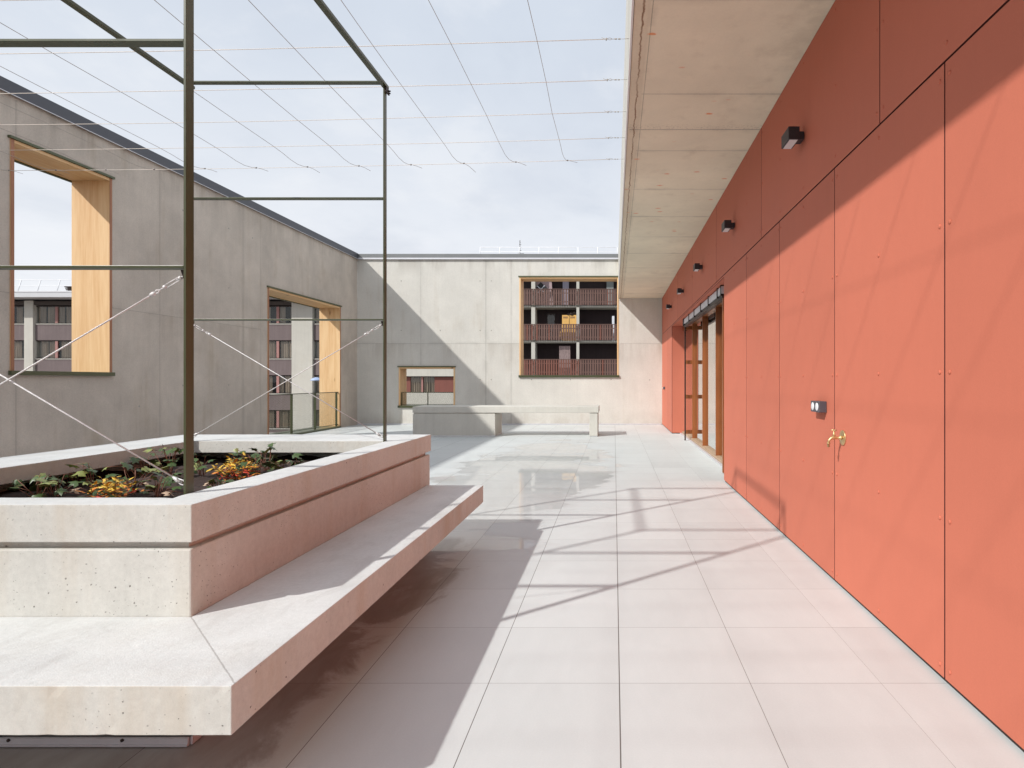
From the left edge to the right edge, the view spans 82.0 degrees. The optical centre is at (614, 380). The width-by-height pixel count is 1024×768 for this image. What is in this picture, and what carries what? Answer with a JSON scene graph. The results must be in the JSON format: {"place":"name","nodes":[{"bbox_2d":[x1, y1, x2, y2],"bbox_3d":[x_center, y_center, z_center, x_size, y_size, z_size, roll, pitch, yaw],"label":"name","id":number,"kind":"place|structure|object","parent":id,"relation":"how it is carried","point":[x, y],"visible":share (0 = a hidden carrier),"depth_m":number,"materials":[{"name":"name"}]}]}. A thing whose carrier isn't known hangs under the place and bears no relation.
{"place":"outdoors","nodes":[
{"label":"outdoors","id":0,"kind":"place"},
{"bbox_2d":[64,286,71,290],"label":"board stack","id":1,"kind":"object","parent":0,"point":[68,288],"visible":0.08,"depth_m":46.00,"materials":[{"name":"grey metal"}]},
{"bbox_2d":[0,0,625,290],"label":"sky","id":2,"kind":"structure","parent":0,"point":[447,206],"materials":[{"name":"white"}]},
{"bbox_2d":[0,425,1023,767],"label":"floor","id":3,"kind":"structure","parent":0,"point":[616,597],"depth_m":2.93,"materials":[{"name":"tile"}]},
{"bbox_2d":[0,434,482,746],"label":"planter","id":4,"kind":"object","parent":3,"relation":"on","point":[201,610],"visible":0.94,"depth_m":2.20,"materials":[{"name":"concrete"}]},
{"bbox_2d":[2,473,60,497],"bbox_3d":[-3.156,0.589,3.163,0.207,0.148,0.260,0,0,0],"label":"ivy plant","id":5,"kind":"object","parent":4,"relation":"in","point":[42,477],"visible":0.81,"depth_m":3.15,"materials":[{"name":"green plant"}]},
{"bbox_2d":[30,473,87,496],"bbox_3d":[-3.134,0.596,3.244,0.217,0.134,0.336,0,0,0],"label":"ivy plant","id":6,"kind":"object","parent":4,"relation":"in","point":[60,490],"visible":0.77,"depth_m":3.25,"materials":[{"name":"green plant"}]},
{"bbox_2d":[51,467,95,487],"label":"ivy plant","id":7,"kind":"object","parent":4,"relation":"in","point":[65,476],"visible":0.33,"depth_m":3.57,"materials":[{"name":"green plant"}]},
{"bbox_2d":[70,488,79,493],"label":"dry leaf","id":8,"kind":"object","parent":4,"relation":"on","point":[76,491],"visible":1,"depth_m":3.29,"materials":[{"name":"brown plant"}]},
{"bbox_2d":[66,463,115,492],"bbox_3d":[-3.026,0.569,3.399,0.331,0.188,0.196,0,0,0],"label":"ivy plant","id":9,"kind":"object","parent":4,"relation":"in","point":[83,472],"visible":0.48,"depth_m":3.36,"materials":[{"name":"green plant"}]},
{"bbox_2d":[79,476,146,497],"bbox_3d":[-2.744,0.589,3.146,0.286,0.138,0.340,0,0,0],"label":"foliage plant","id":10,"kind":"object","parent":4,"relation":"in","point":[114,489],"visible":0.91,"depth_m":3.15,"materials":[{"name":"yellow plant"}]},
{"bbox_2d":[102,461,171,494],"bbox_3d":[-2.845,0.565,3.405,0.315,0.196,0.323,0,0,0],"label":"ivy plant","id":11,"kind":"object","parent":4,"relation":"in","point":[145,469],"visible":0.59,"depth_m":3.42,"materials":[{"name":"green plant"}]},
{"bbox_2d":[127,453,160,477],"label":"ivy plant","id":12,"kind":"object","parent":4,"relation":"in","point":[153,461],"visible":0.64,"depth_m":3.96,"materials":[{"name":"green plant"}]},
{"bbox_2d":[136,471,183,497],"bbox_3d":[-2.589,0.584,3.306,0.243,0.159,0.219,0,0,-39],"label":"ivy plant","id":13,"kind":"object","parent":4,"relation":"in","point":[164,483],"visible":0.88,"depth_m":3.29,"materials":[{"name":"green plant"}]},
{"bbox_2d":[143,444,183,475],"bbox_3d":[-2.923,0.537,3.794,0.269,0.252,0.235,0,0,35],"label":"ivy plant","id":14,"kind":"object","parent":4,"relation":"in","point":[170,451],"visible":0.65,"depth_m":3.78,"materials":[{"name":"green plant"}]},
{"bbox_2d":[162,491,173,495],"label":"dry leaf","id":15,"kind":"object","parent":4,"relation":"on","point":[166,493],"visible":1,"depth_m":3.20,"materials":[{"name":"beige plant"}]},
{"bbox_2d":[0,0,390,494],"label":"trellis frame","id":16,"kind":"object","parent":4,"relation":"on","point":[187,81],"visible":0.98,"depth_m":2.43,"materials":[{"name":"green paint"}]},
{"bbox_2d":[183,450,218,475],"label":"ivy plant","id":17,"kind":"object","parent":4,"relation":"in","point":[198,465],"visible":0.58,"depth_m":3.88,"materials":[{"name":"green plant"}]},
{"bbox_2d":[207,478,233,487],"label":"ivy plant","id":18,"kind":"object","parent":4,"relation":"in","point":[212,482],"visible":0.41,"depth_m":3.37,"materials":[{"name":"green plant"}]},
{"bbox_2d":[206,452,260,480],"bbox_3d":[-2.465,0.566,3.780,0.319,0.184,0.318,0,0,15],"label":"foliage plant","id":19,"kind":"object","parent":4,"relation":"in","point":[238,474],"visible":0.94,"depth_m":3.76,"materials":[{"name":"orange plant"}]},
{"bbox_2d":[226,448,258,468],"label":"ivy plant","id":20,"kind":"object","parent":4,"relation":"in","point":[237,450],"visible":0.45,"depth_m":4.35,"materials":[{"name":"green plant"}]},
{"bbox_2d":[234,453,278,479],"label":"ivy plant","id":21,"kind":"object","parent":4,"relation":"in","point":[244,464],"visible":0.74,"depth_m":3.88,"materials":[{"name":"green plant"}]},
{"bbox_2d":[249,442,281,470],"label":"ivy plant","id":22,"kind":"object","parent":4,"relation":"in","point":[271,447],"visible":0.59,"depth_m":4.18,"materials":[{"name":"green plant"}]},
{"bbox_2d":[264,459,295,468],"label":"ivy plant","id":23,"kind":"object","parent":4,"relation":"in","point":[273,464],"visible":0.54,"depth_m":4.12,"materials":[{"name":"green plant"}]},
{"bbox_2d":[290,453,304,465],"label":"ivy plant","id":24,"kind":"object","parent":4,"relation":"in","point":[295,455],"visible":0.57,"depth_m":4.35,"materials":[{"name":"green plant"}]},
{"bbox_2d":[413,405,599,436],"bbox_3d":[-2.698,1.013,14.805,4.624,0.742,0.890,0,0,0],"label":"concrete bench","id":25,"kind":"object","parent":3,"relation":"on","point":[459,420],"visible":0.98,"depth_m":14.37,"materials":[{"name":"grey concrete"}]},
{"bbox_2d":[618,0,1023,751],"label":"clad building","id":26,"kind":"structure","parent":3,"relation":"on","point":[860,272],"depth_m":3.58,"materials":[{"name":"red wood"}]},
{"bbox_2d":[677,288,683,293],"bbox_3d":[1.442,-1.951,12.600,0.140,0.104,0.200,0,0,0],"label":"wall lamp","id":27,"kind":"object","parent":26,"relation":"attached to","point":[680,290],"visible":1,"depth_m":12.50,"materials":[{"name":"black metal"}]},
{"bbox_2d":[693,263,702,270],"bbox_3d":[1.442,-1.951,9.950,0.140,0.104,0.200,0,0,0],"label":"wall lamp","id":28,"kind":"object","parent":26,"relation":"attached to","point":[697,266],"visible":1,"depth_m":9.87,"materials":[{"name":"black metal"}]},
{"bbox_2d":[680,302,721,466],"bbox_3d":[1.825,-0.024,11.592,0.200,2.814,7.213,0,0,0],"label":"glazed door","id":29,"kind":"structure","parent":26,"relation":"in","point":[704,341],"depth_m":11.69,"materials":[{"name":"brown wood"}]},
{"bbox_2d":[721,220,734,231],"bbox_3d":[1.442,-1.951,7.300,0.140,0.104,0.200,0,0,0],"label":"wall lamp","id":30,"kind":"object","parent":26,"relation":"attached to","point":[727,225],"visible":1,"depth_m":7.25,"materials":[{"name":"black metal"}]},
{"bbox_2d":[781,126,803,148],"bbox_3d":[1.442,-1.951,4.650,0.140,0.104,0.200,0,0,0],"label":"wall lamp","id":31,"kind":"object","parent":26,"relation":"attached to","point":[792,136],"visible":1,"depth_m":4.60,"materials":[{"name":"black metal"}]},
{"bbox_2d":[811,401,826,412],"bbox_3d":[1.486,0.187,4.210,0.060,0.080,0.176,0,0,0],"label":"power socket","id":32,"kind":"object","parent":26,"relation":"attached to","point":[819,406],"visible":1,"depth_m":4.12,"materials":[{"name":"grey plastic"}]},
{"bbox_2d":[827,429,845,446],"bbox_3d":[1.461,0.380,3.830,0.109,0.118,0.100,0,0,0],"label":"water tap","id":33,"kind":"object","parent":26,"relation":"attached to","point":[841,437],"visible":1,"depth_m":3.82,"materials":[{"name":"gold metal"}]},
{"bbox_2d":[480,247,617,374],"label":"balcony block","id":34,"kind":"structure","parent":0,"point":[593,351],"depth_m":46.30,"materials":[{"name":"brown wood"}]},
{"bbox_2d":[536,282,547,295],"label":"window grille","id":35,"kind":"object","parent":34,"relation":"attached to","point":[540,285],"depth_m":46.58,"materials":[{"name":"black metal"}]},
{"bbox_2d":[536,282,552,305],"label":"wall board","id":36,"kind":"object","parent":34,"relation":"on","point":[548,285],"depth_m":46.90,"materials":[{"name":"grey"}]},
{"bbox_2d":[547,313,554,340],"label":"balcony door","id":37,"kind":"structure","parent":34,"relation":"in","point":[550,316],"depth_m":47.64,"materials":[{"name":"grey metal"}]},
{"bbox_2d":[559,346,569,374],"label":"fibre board","id":38,"kind":"object","parent":34,"relation":"on","point":[564,352],"visible":0.46,"depth_m":46.50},
{"bbox_2d":[563,282,568,304],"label":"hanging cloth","id":39,"kind":"object","parent":34,"relation":"hanging from","point":[565,285],"visible":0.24,"depth_m":47.30,"materials":[{"name":"fabric"}]},
{"bbox_2d":[562,315,576,340],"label":"cabinet","id":40,"kind":"object","parent":34,"relation":"on","point":[568,319],"visible":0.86,"depth_m":46.45,"materials":[{"name":"yellow wood"}]},
{"bbox_2d":[566,310,575,315],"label":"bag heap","id":41,"kind":"object","parent":40,"relation":"on","point":[572,313],"visible":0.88,"depth_m":46.47,"materials":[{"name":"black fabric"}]},
{"bbox_2d":[607,282,613,304],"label":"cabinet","id":42,"kind":"object","parent":34,"relation":"hanging from","point":[610,285],"visible":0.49,"depth_m":47.20,"materials":[{"name":"grey"}]},
{"bbox_2d":[612,316,613,340],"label":"white panel","id":43,"kind":"object","parent":34,"relation":"on","point":[613,326],"visible":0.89,"depth_m":46.50,"materials":[{"name":"white"}]},
{"bbox_3d":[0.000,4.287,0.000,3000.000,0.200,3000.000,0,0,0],"label":"ground","id":44,"kind":"structure","parent":0,"visible":0},
{"bbox_2d":[14,279,318,432],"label":"apartment block","id":45,"kind":"structure","parent":44,"relation":"on","point":[42,324],"depth_m":46.05,"materials":[{"name":"grey concrete"}]},
{"bbox_2d":[14,306,23,323],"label":"window","id":46,"kind":"structure","parent":45,"relation":"in","point":[19,308],"depth_m":46.27,"materials":[{"name":"grey glass"}]},
{"bbox_2d":[14,340,23,358],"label":"window","id":47,"kind":"structure","parent":45,"relation":"in","point":[17,343],"depth_m":46.27,"materials":[{"name":"grey glass"}]},
{"bbox_2d":[36,306,71,323],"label":"window","id":48,"kind":"structure","parent":45,"relation":"in","point":[56,314],"depth_m":46.27,"materials":[{"name":"grey glass"}]},
{"bbox_2d":[36,340,71,358],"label":"window","id":49,"kind":"structure","parent":45,"relation":"in","point":[67,351],"depth_m":46.26,"materials":[{"name":"grey glass"}]},
{"bbox_2d":[269,410,289,427],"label":"window","id":50,"kind":"structure","parent":45,"relation":"in","point":[285,411],"depth_m":46.26,"materials":[{"name":"glass"}]},
{"bbox_2d":[269,306,291,323],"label":"window","id":51,"kind":"structure","parent":45,"relation":"in","point":[280,310],"depth_m":46.24,"materials":[{"name":"grey glass"}]},
{"bbox_2d":[269,340,291,358],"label":"window","id":52,"kind":"structure","parent":45,"relation":"in","point":[284,343],"depth_m":46.27,"materials":[{"name":"glass"}]},
{"bbox_2d":[269,375,291,393],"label":"window","id":53,"kind":"structure","parent":45,"relation":"in","point":[279,390],"depth_m":46.27,"materials":[{"name":"glass"}]},
{"bbox_2d":[314,309,318,323],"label":"window","id":54,"kind":"structure","parent":45,"relation":"in","point":[317,310],"depth_m":46.24,"materials":[{"name":"black glass"}]},
{"bbox_2d":[314,340,318,358],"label":"window","id":55,"kind":"structure","parent":45,"relation":"in","point":[314,340],"depth_m":46.23,"materials":[{"name":"glass"}]},
{"bbox_2d":[0,76,357,457],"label":"concrete wall","id":56,"kind":"structure","parent":44,"relation":"on","point":[123,381],"depth_m":10.14,"materials":[{"name":"concrete"}]},
{"bbox_2d":[269,392,337,434],"bbox_3d":[-8.190,0.832,15.365,0.060,1.010,3.510,0,0,0],"label":"railing","id":57,"kind":"object","parent":56,"relation":"on","point":[291,412],"visible":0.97,"depth_m":15.24,"materials":[{"name":"green paint"}]},
{"bbox_2d":[0,158,617,170],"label":"cross wire","id":58,"kind":"object","parent":56,"relation":"attached to","point":[297,167],"visible":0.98,"depth_m":7.43,"materials":[{"name":"grey metal"}]},
{"bbox_2d":[1,128,115,172],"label":"long wire","id":59,"kind":"object","parent":58,"relation":"attached to","point":[57,151],"visible":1,"depth_m":6.87,"materials":[{"name":"grey metal"}]},
{"bbox_2d":[0,102,165,171],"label":"long wire","id":60,"kind":"object","parent":58,"relation":"attached to","point":[78,137],"visible":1,"depth_m":6.47,"materials":[{"name":"grey metal"}]},
{"bbox_2d":[0,66,215,171],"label":"long wire","id":61,"kind":"object","parent":58,"relation":"attached to","point":[96,115],"visible":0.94,"depth_m":5.88,"materials":[{"name":"grey metal"}]},
{"bbox_2d":[0,22,266,170],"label":"long wire","id":62,"kind":"object","parent":58,"relation":"attached to","point":[130,97],"visible":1,"depth_m":5.55,"materials":[{"name":"grey metal"}]},
{"bbox_2d":[130,48,319,172],"bbox_3d":[-3.992,-2.723,2.243,0.180,0.068,10.484,0,0,1],"label":"long wire","id":63,"kind":"object","parent":58,"relation":"attached to","point":[241,124],"visible":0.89,"depth_m":6.28,"materials":[{"name":"grey metal"}]},
{"bbox_2d":[154,0,369,170],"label":"long wire","id":64,"kind":"object","parent":58,"relation":"attached to","point":[255,85],"visible":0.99,"depth_m":5.37,"materials":[{"name":"grey metal"}]},
{"bbox_2d":[248,0,420,167],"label":"long wire","id":65,"kind":"object","parent":58,"relation":"attached to","point":[324,80],"visible":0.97,"depth_m":5.14,"materials":[{"name":"grey metal"}]},
{"bbox_2d":[341,0,473,170],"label":"long wire","id":66,"kind":"object","parent":58,"relation":"attached to","point":[399,82],"visible":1,"depth_m":5.34,"materials":[{"name":"grey metal"}]},
{"bbox_2d":[428,0,523,164],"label":"long wire","id":67,"kind":"object","parent":58,"relation":"attached to","point":[469,81],"visible":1,"depth_m":5.31,"materials":[{"name":"grey metal"}]},
{"bbox_2d":[527,0,576,162],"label":"long wire","id":68,"kind":"object","parent":58,"relation":"attached to","point":[545,78],"visible":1,"depth_m":5.34,"materials":[{"name":"grey metal"}]},
{"bbox_2d":[0,78,626,93],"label":"cross wire","id":69,"kind":"object","parent":56,"relation":"attached to","point":[313,88],"visible":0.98,"depth_m":5.47,"materials":[{"name":"grey metal"}]},
{"bbox_2d":[0,38,628,53],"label":"cross wire","id":70,"kind":"object","parent":56,"relation":"attached to","point":[320,47],"visible":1,"depth_m":4.82,"materials":[{"name":"grey metal"}]},
{"bbox_2d":[14,111,625,124],"bbox_3d":[-4.000,-2.778,6.124,8.250,0.166,0.013,0,0,0],"label":"cross wire","id":71,"kind":"object","parent":56,"relation":"attached to","point":[310,120],"visible":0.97,"depth_m":6.12,"materials":[{"name":"grey metal"}]},
{"bbox_2d":[51,137,624,149],"bbox_3d":[-4.000,-2.778,6.777,8.250,0.166,0.013,0,0,0],"label":"cross wire","id":72,"kind":"object","parent":56,"relation":"attached to","point":[330,145],"visible":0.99,"depth_m":6.78,"materials":[{"name":"grey metal"}]},
{"bbox_2d":[407,369,452,403],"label":"apartment block","id":73,"kind":"structure","parent":44,"relation":"on","point":[429,380],"depth_m":46.22,"materials":[{"name":"white metal"}]},
{"bbox_2d":[407,376,452,391],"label":"window","id":74,"kind":"structure","parent":73,"relation":"in","point":[414,383],"depth_m":46.30,"materials":[{"name":"glass"}]},
{"bbox_2d":[357,254,662,424],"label":"concrete wall","id":75,"kind":"structure","parent":44,"relation":"on","point":[461,316],"depth_m":18.30,"materials":[{"name":"grey concrete"}]},
{"bbox_2d":[401,392,452,404],"bbox_3d":[-5.927,0.569,18.400,1.680,0.424,0.040,0,0,0],"label":"railing","id":76,"kind":"object","parent":75,"relation":"on","point":[427,399],"visible":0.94,"depth_m":18.40,"materials":[{"name":"grey metal"}]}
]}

